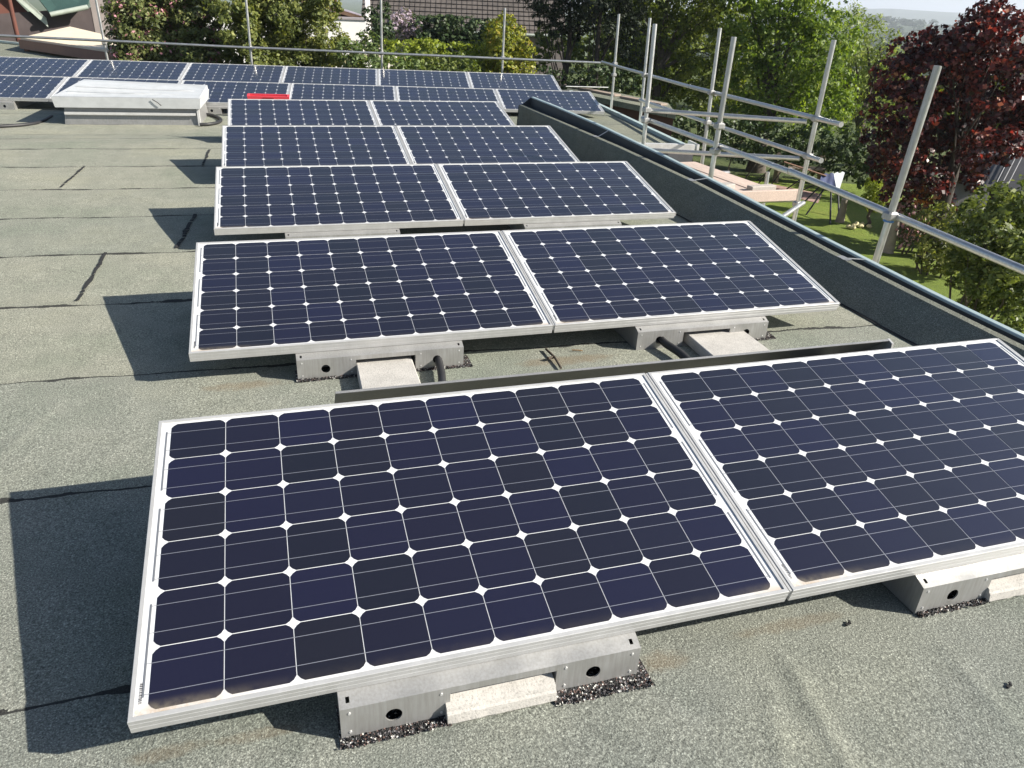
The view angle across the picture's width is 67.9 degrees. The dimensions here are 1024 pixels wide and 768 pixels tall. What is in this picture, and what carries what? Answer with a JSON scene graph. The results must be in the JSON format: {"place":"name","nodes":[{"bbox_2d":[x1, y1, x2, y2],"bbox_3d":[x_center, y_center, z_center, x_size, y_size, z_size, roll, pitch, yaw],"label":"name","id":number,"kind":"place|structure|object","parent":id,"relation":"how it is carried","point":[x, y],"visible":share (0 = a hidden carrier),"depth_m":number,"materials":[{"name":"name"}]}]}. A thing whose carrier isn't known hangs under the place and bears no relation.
{"place":"outdoors","nodes":[
{"label":"outdoors","id":0,"kind":"place"},
{"bbox_2d":[0,0,116,41],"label":"timber house","id":1,"kind":"structure","parent":0,"point":[16,18],"depth_m":27.40,"materials":[{"name":"paint"}]},
{"bbox_2d":[247,93,289,98],"bbox_3d":[-3.595,-4.231,11.229,0.600,0.091,0.128,-2,27,-10],"label":"plastic tray","id":2,"kind":"object","parent":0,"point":[267,96],"visible":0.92,"depth_m":11.20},
{"bbox_2d":[205,0,371,67],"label":"white house","id":3,"kind":"structure","parent":0,"point":[352,23],"depth_m":29.36,"materials":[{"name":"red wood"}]},
{"bbox_2d":[361,0,565,80],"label":"grey roof house","id":4,"kind":"structure","parent":0,"point":[483,9],"depth_m":40.24,"materials":[{"name":"tile"}]},
{"bbox_2d":[0,101,1023,767],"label":"flat roof","id":5,"kind":"structure","parent":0,"point":[102,377],"depth_m":2.24,"materials":[{"name":"fabric"}]},
{"bbox_2d":[0,115,52,127],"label":"cable run","id":6,"kind":"object","parent":5,"relation":"on","point":[25,124],"visible":1,"depth_m":9.82,"materials":[{"name":"metal"}]},
{"bbox_2d":[0,75,67,109],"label":"solar panel","id":7,"kind":"object","parent":5,"relation":"on","point":[17,91],"visible":0.99,"depth_m":11.24,"materials":[{"name":"blue"}]},
{"bbox_2d":[0,56,90,76],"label":"solar panel","id":8,"kind":"object","parent":5,"relation":"on","point":[32,66],"visible":0.66,"depth_m":12.99,"materials":[{"name":"blue"}]},
{"bbox_2d":[49,77,181,101],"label":"solar panel","id":9,"kind":"object","parent":5,"relation":"on","point":[68,82],"visible":0.12,"depth_m":11.79,"materials":[{"name":"blue"}]},
{"bbox_2d":[51,79,208,125],"bbox_3d":[-5.245,-3.915,10.629,1.820,0.505,1.177,-4,28,-13],"label":"skylight","id":10,"kind":"object","parent":5,"relation":"on","point":[96,102],"visible":0.97,"depth_m":10.26,"materials":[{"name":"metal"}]},
{"bbox_2d":[75,59,189,79],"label":"solar panel","id":11,"kind":"object","parent":5,"relation":"on","point":[92,68],"visible":0.62,"depth_m":13.20,"materials":[{"name":"blue"}]},
{"bbox_2d":[180,63,285,82],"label":"solar panel","id":12,"kind":"object","parent":5,"relation":"on","point":[232,72],"visible":0.59,"depth_m":13.47,"materials":[{"name":"blue"}]},
{"bbox_2d":[181,80,291,113],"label":"solar panel","id":13,"kind":"object","parent":5,"relation":"on","point":[221,93],"visible":0.45,"depth_m":11.92,"materials":[{"name":"blue"}]},
{"bbox_2d":[228,99,378,124],"bbox_3d":[-2.462,-3.112,8.982,1.672,0.363,1.092,-6,28,-16],"label":"solar panel","id":14,"kind":"object","parent":5,"relation":"on","point":[290,112],"visible":0.6,"depth_m":8.96,"materials":[{"name":"blue"}]},
{"bbox_2d":[221,125,411,166],"bbox_3d":[-1.862,-2.199,7.233,1.672,0.363,1.092,-6,28,-16],"label":"solar panel","id":15,"kind":"object","parent":5,"relation":"on","point":[273,145],"visible":0.66,"depth_m":7.16,"materials":[{"name":"blue"}]},
{"bbox_2d":[295,367,356,382],"bbox_3d":[-0.852,-0.049,3.495,0.277,0.013,0.130,-6,28,-16],"label":"protection mat","id":16,"kind":"object","parent":5,"relation":"on","point":[325,369],"visible":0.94,"depth_m":3.46,"materials":[{"name":"rubber"}]},
{"bbox_2d":[281,66,378,84],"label":"solar panel","id":17,"kind":"object","parent":5,"relation":"on","point":[327,75],"visible":0.61,"depth_m":13.73,"materials":[{"name":"blue"}]},
{"bbox_2d":[214,164,464,238],"bbox_3d":[-1.280,-1.330,5.580,1.672,0.363,1.092,-6,28,-16],"label":"solar panel","id":18,"kind":"object","parent":5,"relation":"on","point":[306,201],"visible":0.78,"depth_m":5.43,"materials":[{"name":"blue"}]},
{"bbox_2d":[289,83,396,100],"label":"solar panel","id":19,"kind":"object","parent":5,"relation":"on","point":[303,91],"visible":0.45,"depth_m":12.18,"materials":[{"name":"blue"}]},
{"bbox_2d":[189,230,554,378],"bbox_3d":[-0.735,-0.457,3.916,1.672,0.363,1.092,-6,28,-16],"label":"solar panel","id":20,"kind":"object","parent":5,"relation":"on","point":[338,306],"visible":0.98,"depth_m":3.74,"materials":[{"name":"blue"}]},
{"bbox_2d":[356,345,419,388],"bbox_3d":[-0.597,-0.089,3.549,0.275,0.056,0.656,-6,28,-16],"label":"ballast slab","id":21,"kind":"object","parent":5,"relation":"on","point":[385,372],"depth_m":3.42,"materials":[{"name":"concrete"}]},
{"bbox_2d":[336,706,451,748],"bbox_3d":[-0.289,0.813,1.856,0.271,0.013,0.131,-6,28,-16],"label":"protection mat","id":22,"kind":"object","parent":5,"relation":"on","point":[388,733],"visible":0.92,"depth_m":1.82,"materials":[{"name":"rubber"}]},
{"bbox_2d":[378,69,471,87],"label":"solar panel","id":23,"kind":"object","parent":5,"relation":"on","point":[415,78],"visible":0.64,"depth_m":14.00,"materials":[{"name":"blue"}]},
{"bbox_2d":[434,355,445,381],"bbox_3d":[-0.341,-0.017,3.401,0.101,0.088,0.729,1,27,-4],"label":"cable conduit","id":24,"kind":"object","parent":5,"relation":"on","point":[441,373],"visible":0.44,"depth_m":3.49,"materials":[{"name":"black rubber"}]},
{"bbox_2d":[369,100,514,125],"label":"solar panel","id":25,"kind":"object","parent":5,"relation":"on","point":[397,112],"visible":0.56,"depth_m":9.43,"materials":[{"name":"blue"}]},
{"bbox_2d":[415,355,472,371],"bbox_3d":[-0.336,-0.099,3.643,0.278,0.013,0.132,-6,28,-16],"label":"protection mat","id":26,"kind":"object","parent":5,"relation":"on","point":[467,362],"visible":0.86,"depth_m":3.62,"materials":[{"name":"rubber"}]},
{"bbox_2d":[396,86,503,108],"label":"solar panel","id":27,"kind":"object","parent":5,"relation":"on","point":[411,93],"visible":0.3,"depth_m":12.49,"materials":[{"name":"blue"}]},
{"bbox_2d":[127,373,791,737],"bbox_3d":[-0.173,0.400,2.286,1.672,0.363,1.092,-6,28,-16],"label":"solar panel","id":28,"kind":"object","parent":5,"relation":"on","point":[372,563],"visible":1,"depth_m":2.09,"materials":[{"name":"glass"}]},
{"bbox_2d":[396,125,579,163],"bbox_3d":[-0.263,-2.357,7.695,1.672,0.363,1.092,-6,28,-16],"label":"solar panel","id":29,"kind":"object","parent":5,"relation":"on","point":[435,144],"visible":0.68,"depth_m":7.62,"materials":[{"name":"blue"}]},
{"bbox_2d":[445,672,556,724],"bbox_3d":[-0.081,0.699,2.046,0.280,0.058,0.420,-6,28,-16],"label":"ballast slab","id":30,"kind":"object","parent":5,"relation":"on","point":[483,701],"depth_m":1.88,"materials":[{"name":"concrete"}]},
{"bbox_2d":[437,161,675,229],"bbox_3d":[0.319,-1.487,6.042,1.672,0.363,1.092,-6,28,-16],"label":"solar panel","id":31,"kind":"object","parent":5,"relation":"on","point":[529,195],"visible":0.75,"depth_m":5.89,"materials":[{"name":"blue"}]},
{"bbox_2d":[554,658,654,706],"bbox_3d":[0.225,0.769,1.991,0.272,0.013,0.131,-6,28,-16],"label":"protection mat","id":32,"kind":"object","parent":5,"relation":"on","point":[641,677],"visible":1,"depth_m":1.96,"materials":[{"name":"rubber"}]},
{"bbox_2d":[334,338,893,403],"bbox_3d":[0.466,-0.020,3.221,2.390,0.313,0.420,-6,28,-16],"label":"wind deflector","id":33,"kind":"object","parent":5,"relation":"on","point":[491,382],"visible":0.47,"depth_m":3.03,"materials":[{"name":"metal"}]},
{"bbox_2d":[644,325,690,358],"bbox_3d":[0.851,-0.134,3.744,0.102,0.092,0.724,-12,31,-27],"label":"cable conduit","id":34,"kind":"object","parent":5,"relation":"on","point":[664,342],"visible":0.39,"depth_m":3.82,"materials":[{"name":"plastic"}]},
{"bbox_2d":[502,221,839,349],"bbox_3d":[0.864,-0.614,4.379,1.672,0.363,1.092,-6,28,-16],"label":"solar panel","id":35,"kind":"object","parent":5,"relation":"on","point":[672,283],"visible":0.95,"depth_m":4.21,"materials":[{"name":"blue"}]},
{"bbox_2d":[683,319,768,356],"bbox_3d":[1.074,-0.248,4.023,0.347,0.056,0.678,-6,28,-16],"label":"ballast slab","id":36,"kind":"object","parent":5,"relation":"on","point":[712,342],"depth_m":3.90,"materials":[{"name":"concrete"}]},
{"bbox_2d":[647,338,1023,613],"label":"solar panel","id":37,"kind":"object","parent":5,"relation":"on","point":[898,473],"visible":0.97,"depth_m":2.56,"materials":[{"name":"blue"}]},
{"bbox_2d":[917,581,989,617],"bbox_3d":[1.327,0.649,2.333,0.284,0.013,0.131,-6,28,-16],"label":"protection mat","id":38,"kind":"object","parent":5,"relation":"on","point":[957,606],"visible":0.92,"depth_m":2.29,"materials":[{"name":"rubber"}]},
{"bbox_2d":[984,573,1023,601],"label":"ballast slab","id":39,"kind":"object","parent":5,"relation":"on","point":[1005,587],"depth_m":2.33,"materials":[{"name":"concrete"}]},
{"bbox_2d":[16,0,1009,195],"bbox_3d":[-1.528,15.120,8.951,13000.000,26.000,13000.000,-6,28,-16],"label":"ground","id":40,"kind":"structure","parent":0,"point":[721,164],"depth_m":30.99,"materials":[{"name":"green plant"}]},
{"bbox_2d":[0,40,81,58],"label":"roof","id":41,"kind":"structure","parent":40,"relation":"on","point":[10,49],"depth_m":19.38,"materials":[{"name":"fabric"}]},
{"bbox_2d":[18,27,116,59],"bbox_3d":[-12.314,-8.105,21.449,2.146,3.100,11.033,-12,31,-27],"label":"garden canopy","id":42,"kind":"object","parent":40,"relation":"on","point":[93,50],"visible":0.37,"depth_m":19.08,"materials":[{"name":"fabric"}]},
{"bbox_2d":[100,0,230,63],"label":"lilac shrub","id":43,"kind":"object","parent":40,"relation":"on","point":[179,21],"visible":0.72,"depth_m":16.78,"materials":[{"name":"green plant"}]},
{"bbox_2d":[245,0,252,64],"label":"scaffold pole","id":44,"kind":"object","parent":40,"relation":"on","point":[248,29],"visible":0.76,"depth_m":15.14,"materials":[{"name":"metal"}]},
{"bbox_2d":[0,34,254,48],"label":"scaffold rail","id":45,"kind":"object","parent":44,"relation":"attached to","point":[123,41],"visible":1,"depth_m":14.82,"materials":[{"name":"metal"}]},
{"bbox_2d":[251,46,601,63],"bbox_3d":[-1.696,-6.820,15.776,7.414,0.091,0.054,-1,27,-8],"label":"scaffold rail","id":46,"kind":"object","parent":44,"relation":"attached to","point":[425,55],"visible":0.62,"depth_m":15.75,"materials":[{"name":"metal"}]},
{"bbox_2d":[201,0,360,67],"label":"garden shrub","id":47,"kind":"object","parent":40,"relation":"on","point":[286,25],"visible":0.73,"depth_m":16.61,"materials":[{"name":"green plant"}]},
{"bbox_2d":[349,1,396,68],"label":"thuja tree","id":48,"kind":"object","parent":40,"relation":"on","point":[388,34],"visible":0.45,"depth_m":24.21,"materials":[{"name":"green plant"}]},
{"bbox_2d":[336,29,421,69],"bbox_3d":[-3.011,-5.992,17.395,1.858,3.823,1.774,-6,28,-16],"label":"rose shrub","id":49,"kind":"object","parent":40,"relation":"on","point":[402,63],"visible":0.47,"depth_m":16.66,"materials":[{"name":"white plant"}]},
{"bbox_2d":[387,7,424,59],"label":"lilac bush","id":50,"kind":"object","parent":40,"relation":"on","point":[404,27],"visible":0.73,"depth_m":25.72,"materials":[{"name":"pink plant"}]},
{"bbox_2d":[408,49,480,71],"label":"lime shrub","id":51,"kind":"object","parent":40,"relation":"on","point":[428,65],"visible":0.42,"depth_m":18.75,"materials":[{"name":"green plant"}]},
{"bbox_2d":[383,37,509,72],"bbox_3d":[-1.795,-8.010,21.817,3.716,3.512,1.492,-6,28,-16],"label":"clipped hedge","id":52,"kind":"object","parent":40,"relation":"on","point":[415,44],"visible":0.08,"depth_m":20.94,"materials":[{"name":"green plant"}]},
{"bbox_2d":[409,13,510,72],"bbox_3d":[-2.011,-10.883,26.894,3.928,4.010,2.094,1,27,-3],"label":"dark hedge","id":53,"kind":"object","parent":40,"relation":"on","point":[439,31],"visible":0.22,"depth_m":25.69,"materials":[{"name":"green plant"}]},
{"bbox_2d":[479,11,537,73],"bbox_3d":[-0.136,-8.215,21.587,1.819,4.270,1.882,-6,28,-16],"label":"golden cypress","id":54,"kind":"object","parent":40,"relation":"on","point":[520,49],"visible":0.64,"depth_m":20.74,"materials":[{"name":"yellow plant"}]},
{"bbox_2d":[516,0,606,80],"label":"pine tree","id":55,"kind":"object","parent":40,"relation":"on","point":[577,15],"visible":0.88,"depth_m":22.65,"materials":[{"name":"green plant"}]},
{"bbox_2d":[532,24,612,80],"bbox_3d":[1.912,-9.741,25.161,2.833,3.897,1.861,5,27,4],"label":"fresh shrub","id":56,"kind":"object","parent":40,"relation":"on","point":[577,47],"visible":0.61,"depth_m":24.57,"materials":[{"name":"green plant"}]},
{"bbox_2d":[537,61,647,95],"bbox_3d":[2.128,-8.022,22.723,3.702,3.065,1.501,4,27,2],"label":"ground shrub","id":57,"kind":"object","parent":40,"relation":"on","point":[619,85],"visible":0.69,"depth_m":22.26,"materials":[{"name":"green plant"}]},
{"bbox_2d":[572,0,650,90],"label":"pine tree","id":58,"kind":"object","parent":40,"relation":"on","point":[609,20],"visible":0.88,"depth_m":22.40,"materials":[{"name":"green plant"}]},
{"bbox_2d":[610,14,619,108],"bbox_3d":[1.912,-4.873,15.030,0.085,4.398,0.206,-6,28,-16],"label":"scaffold pole","id":59,"kind":"object","parent":40,"relation":"on","point":[613,74],"visible":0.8,"depth_m":14.43,"materials":[{"name":"metal"}]},
{"bbox_2d":[558,81,675,135],"bbox_3d":[2.301,-7.417,22.437,1.411,2.250,8.358,-12,30,-27],"label":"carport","id":60,"kind":"object","parent":40,"relation":"on","point":[629,108],"visible":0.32,"depth_m":20.10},
{"bbox_2d":[564,0,674,73],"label":"background tree","id":61,"kind":"object","parent":40,"relation":"on","point":[582,39],"visible":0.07,"depth_m":53.74,"materials":[{"name":"green plant"}]},
{"bbox_2d":[639,18,650,121],"bbox_3d":[2.135,-3.850,13.050,0.085,4.389,0.237,-6,28,-16],"label":"scaffold pole","id":62,"kind":"object","parent":40,"relation":"on","point":[644,74],"visible":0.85,"depth_m":12.43,"materials":[{"name":"metal"}]},
{"bbox_2d":[601,61,716,95],"bbox_3d":[2.218,-5.098,12.520,0.054,0.132,6.124,-1,27,-8],"label":"scaffold rail","id":63,"kind":"object","parent":62,"relation":"attached to","point":[653,76],"visible":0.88,"depth_m":12.09,"materials":[{"name":"metal"}]},
{"bbox_2d":[641,24,656,144],"bbox_3d":[1.455,-1.815,8.973,0.085,4.401,0.268,-6,28,-16],"label":"scaffold pole","id":64,"kind":"object","parent":40,"relation":"on","point":[645,119],"visible":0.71,"depth_m":8.32,"materials":[{"name":"metal"}]},
{"bbox_2d":[652,148,799,160],"bbox_3d":[2.260,-2.501,8.269,1.646,0.147,0.054,13,29,20],"label":"scaffold rail","id":65,"kind":"object","parent":64,"relation":"attached to","point":[728,154],"visible":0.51,"depth_m":8.24,"materials":[{"name":"metal"}]},
{"bbox_2d":[641,116,814,179],"bbox_3d":[1.933,-2.319,7.328,0.054,0.084,3.098,-6,28,-16],"label":"scaffold rail","id":66,"kind":"object","parent":64,"relation":"attached to","point":[766,163],"visible":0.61,"depth_m":7.08,"materials":[{"name":"metal"}]},
{"bbox_2d":[650,108,806,123],"bbox_3d":[2.258,-2.878,8.146,1.714,0.103,0.054,15,29,22],"label":"scaffold rail","id":67,"kind":"object","parent":64,"relation":"attached to","point":[736,116],"visible":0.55,"depth_m":8.08,"materials":[{"name":"metal"}]},
{"bbox_2d":[602,0,758,118],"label":"garden tree","id":68,"kind":"object","parent":40,"relation":"on","point":[665,18],"visible":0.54,"depth_m":23.95,"materials":[{"name":"green plant"}]},
{"bbox_2d":[583,0,790,114],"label":"background tree","id":69,"kind":"object","parent":40,"relation":"on","point":[700,74],"visible":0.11,"depth_m":35.26,"materials":[{"name":"green plant"}]},
{"bbox_2d":[700,28,721,164],"bbox_3d":[2.536,-2.481,10.432,0.085,4.358,0.222,-6,28,-16],"label":"scaffold pole","id":70,"kind":"object","parent":40,"relation":"on","point":[707,122],"visible":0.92,"depth_m":9.80,"materials":[{"name":"metal"}]},
{"bbox_2d":[688,84,843,126],"bbox_3d":[2.814,-3.307,8.916,0.054,0.093,3.673,-3,27,-11],"label":"scaffold rail","id":71,"kind":"object","parent":70,"relation":"attached to","point":[792,112],"visible":1,"depth_m":8.40,"materials":[{"name":"metal"}]},
{"bbox_2d":[708,37,736,177],"bbox_3d":[1.871,-1.154,7.759,0.085,4.358,0.113,-6,28,-16],"label":"scaffold pole","id":72,"kind":"object","parent":40,"relation":"on","point":[718,126],"visible":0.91,"depth_m":7.03,"materials":[{"name":"metal"}]},
{"bbox_2d":[712,0,867,172],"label":"garden tree","id":73,"kind":"object","parent":40,"relation":"on","point":[767,68],"visible":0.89,"depth_m":22.13,"materials":[{"name":"green plant"}]},
{"bbox_2d":[792,40,836,220],"bbox_3d":[3.024,-1.413,8.383,0.085,4.353,0.114,-6,28,-16],"label":"scaffold pole","id":74,"kind":"object","parent":40,"relation":"on","point":[817,113],"visible":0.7,"depth_m":7.72,"materials":[{"name":"metal"}]},
{"bbox_2d":[638,98,823,162],"bbox_3d":[2.620,-3.492,10.158,0.054,0.160,5.713,-2,27,-10],"label":"scaffold rail","id":75,"kind":"object","parent":74,"relation":"attached to","point":[782,147],"visible":0.93,"depth_m":8.85,"materials":[{"name":"metal"}]},
{"bbox_2d":[649,12,1023,84],"bbox_3d":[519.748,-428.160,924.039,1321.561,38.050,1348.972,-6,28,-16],"label":"distant woodland","id":76,"kind":"object","parent":40,"relation":"on","point":[914,23],"visible":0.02,"depth_m":1104.54,"materials":[{"name":"plant"}]},
{"bbox_2d":[826,0,910,166],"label":"feathery tree","id":77,"kind":"object","parent":40,"relation":"on","point":[860,121],"visible":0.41,"depth_m":24.34,"materials":[{"name":"green plant"}]},
{"bbox_2d":[750,13,1022,127],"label":"background tree","id":78,"kind":"object","parent":40,"relation":"on","point":[876,97],"visible":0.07,"depth_m":36.68,"materials":[{"name":"green plant"}]},
{"bbox_2d":[872,65,941,262],"bbox_3d":[2.529,-0.121,5.834,0.085,4.322,0.308,-6,28,-16],"label":"scaffold pole","id":79,"kind":"object","parent":40,"relation":"on","point":[889,215],"visible":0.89,"depth_m":5.04,"materials":[{"name":"metal"}]},
{"bbox_2d":[787,168,1023,274],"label":"scaffold rail","id":80,"kind":"object","parent":79,"relation":"attached to","point":[975,249],"visible":1,"depth_m":5.00,"materials":[{"name":"metal"}]},
{"bbox_2d":[934,181,990,243],"bbox_3d":[9.472,-3.463,16.181,1.000,1.578,0.391,6,27,6],"label":"leaning board","id":81,"kind":"object","parent":40,"relation":"on","point":[961,194],"visible":0.21,"depth_m":16.00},
{"bbox_2d":[964,130,1023,239],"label":"garden shed","id":82,"kind":"structure","parent":40,"relation":"on","point":[1014,171],"depth_m":17.40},
{"bbox_2d":[506,109,670,142],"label":"wing roof","id":83,"kind":"structure","parent":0,"point":[607,119],"depth_m":11.83,"materials":[{"name":"fabric"}]},
{"bbox_2d":[467,72,561,90],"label":"solar panel","id":84,"kind":"object","parent":83,"relation":"on","point":[512,81],"visible":0.63,"depth_m":14.27,"materials":[{"name":"blue"}]},
{"bbox_2d":[495,89,604,113],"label":"solar panel","id":85,"kind":"object","parent":83,"relation":"on","point":[575,102],"visible":0.54,"depth_m":12.69,"materials":[{"name":"blue"}]},
{"bbox_2d":[759,201,792,202],"bbox_3d":[2.377,-2.025,8.424,1.810,0.053,0.054,-4,28,-14],"label":"scaffold rail","id":86,"kind":"object","parent":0,"point":[776,202],"depth_m":8.56,"materials":[{"name":"metal"}]},
{"bbox_2d":[738,189,797,201],"bbox_3d":[2.724,-2.068,8.366,1.050,0.120,0.050,-6,28,-17],"label":"toe board","id":87,"kind":"object","parent":86,"relation":"on","point":[773,195],"visible":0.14,"depth_m":8.39,"materials":[{"name":"brown wood"}]},
{"bbox_2d":[565,15,1023,42],"bbox_3d":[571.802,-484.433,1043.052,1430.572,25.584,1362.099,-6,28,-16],"label":"wooded ridge","id":88,"kind":"structure","parent":0,"point":[907,29],"depth_m":1148.49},
{"bbox_2d":[568,0,1023,14],"label":"sky","id":89,"kind":"structure","parent":0,"point":[957,6],"materials":[{"name":"white"}]},
{"bbox_2d":[610,8,1010,24],"bbox_3d":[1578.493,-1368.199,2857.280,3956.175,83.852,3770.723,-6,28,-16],"label":"hills","id":90,"kind":"structure","parent":0,"point":[949,18],"depth_m":3092.86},
{"bbox_2d":[735,175,1023,330],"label":"lawn","id":91,"kind":"structure","parent":0,"point":[863,241],"depth_m":18.09,"materials":[{"name":"plant"}]},
{"bbox_2d":[669,103,905,190],"bbox_3d":[7.762,-6.966,22.201,7.133,2.168,3.552,11,28,16],"label":"understorey shrub","id":92,"kind":"object","parent":91,"relation":"on","point":[837,154],"visible":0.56,"depth_m":21.34,"materials":[{"name":"green plant"}]},
{"bbox_2d":[772,152,826,182],"bbox_3d":[8.549,-6.431,22.555,1.500,0.930,0.455,4,27,2],"label":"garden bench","id":93,"kind":"object","parent":91,"relation":"on","point":[776,173],"visible":0.34,"depth_m":22.55,"materials":[{"name":"brown wood"}]},
{"bbox_2d":[784,161,844,224],"bbox_3d":[7.808,-4.754,18.886,1.653,1.243,1.630,-6,28,-16],"label":"garden swing","id":94,"kind":"object","parent":91,"relation":"on","point":[835,179],"visible":0.72,"depth_m":19.06,"materials":[{"name":"metal"}]},
{"bbox_2d":[835,198,847,222],"bbox_3d":[8.056,-4.222,18.549,0.214,0.591,0.225,-6,28,-16],"label":"tree stump","id":95,"kind":"object","parent":91,"relation":"on","point":[840,216],"visible":0.92,"depth_m":18.49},
{"bbox_2d":[860,178,889,225],"bbox_3d":[8.644,-4.323,18.158,0.654,1.207,0.960,15,29,23],"label":"globe thuja","id":96,"kind":"object","parent":91,"relation":"on","point":[871,191],"visible":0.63,"depth_m":17.93,"materials":[{"name":"green plant"}]},
{"bbox_2d":[886,199,931,249],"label":"pink shrub","id":97,"kind":"object","parent":91,"relation":"on","point":[904,233],"visible":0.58,"depth_m":16.15,"materials":[{"name":"green plant"}]},
{"bbox_2d":[901,184,935,253],"bbox_3d":[8.598,-3.468,16.074,0.818,1.543,0.543,-16,33,-33],"label":"orange shrub","id":98,"kind":"object","parent":91,"relation":"on","point":[921,201],"visible":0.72,"depth_m":15.78,"materials":[{"name":"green plant"}]},
{"bbox_2d":[910,201,968,277],"bbox_3d":[8.367,-2.794,14.872,1.187,1.422,1.338,11,28,16],"label":"border shrub","id":99,"kind":"object","parent":91,"relation":"on","point":[936,248],"visible":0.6,"depth_m":14.92,"materials":[{"name":"green plant"}]},
{"bbox_2d":[857,0,1023,257],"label":"copper maple","id":100,"kind":"object","parent":91,"relation":"on","point":[970,71],"visible":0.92,"depth_m":14.72,"materials":[{"name":"red plant"}]},
{"bbox_2d":[940,174,1023,333],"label":"border shrub","id":101,"kind":"object","parent":91,"relation":"on","point":[1002,224],"visible":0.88,"depth_m":11.87,"materials":[{"name":"green plant"}]},
{"bbox_2d":[883,220,900,253],"bbox_3d":[8.153,-3.217,16.283,0.238,0.861,0.250,-6,28,-16],"label":"tree stump","id":102,"kind":"object","parent":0,"point":[890,244],"visible":0.67,"depth_m":16.26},
{"bbox_3d":[-6.338,-0.290,6.826,20.520,2.950,20.900,-6,28,-16],"label":"house wall","id":103,"kind":"object","parent":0,"visible":0},
{"bbox_2d":[569,90,699,161],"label":"roof kerb","id":104,"kind":"structure","parent":103,"relation":"on","point":[679,145],"depth_m":10.13,"materials":[{"name":"metal"}]},
{"bbox_2d":[517,97,1023,357],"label":"parapet wall","id":105,"kind":"structure","parent":103,"relation":"on","point":[905,307],"depth_m":5.28,"materials":[{"name":"fabric"}]},
{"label":"scaffold rail","id":106,"kind":"object","parent":103,"relation":"attached to","visible":0},
{"bbox_2d":[681,162,758,188],"bbox_3d":[2.546,-2.520,9.225,0.288,0.040,1.600,-8,29,-20],"label":"deck plank","id":107,"kind":"object","parent":106,"relation":"on","point":[728,177],"visible":0.43,"depth_m":9.17,"materials":[{"name":"brown wood"}]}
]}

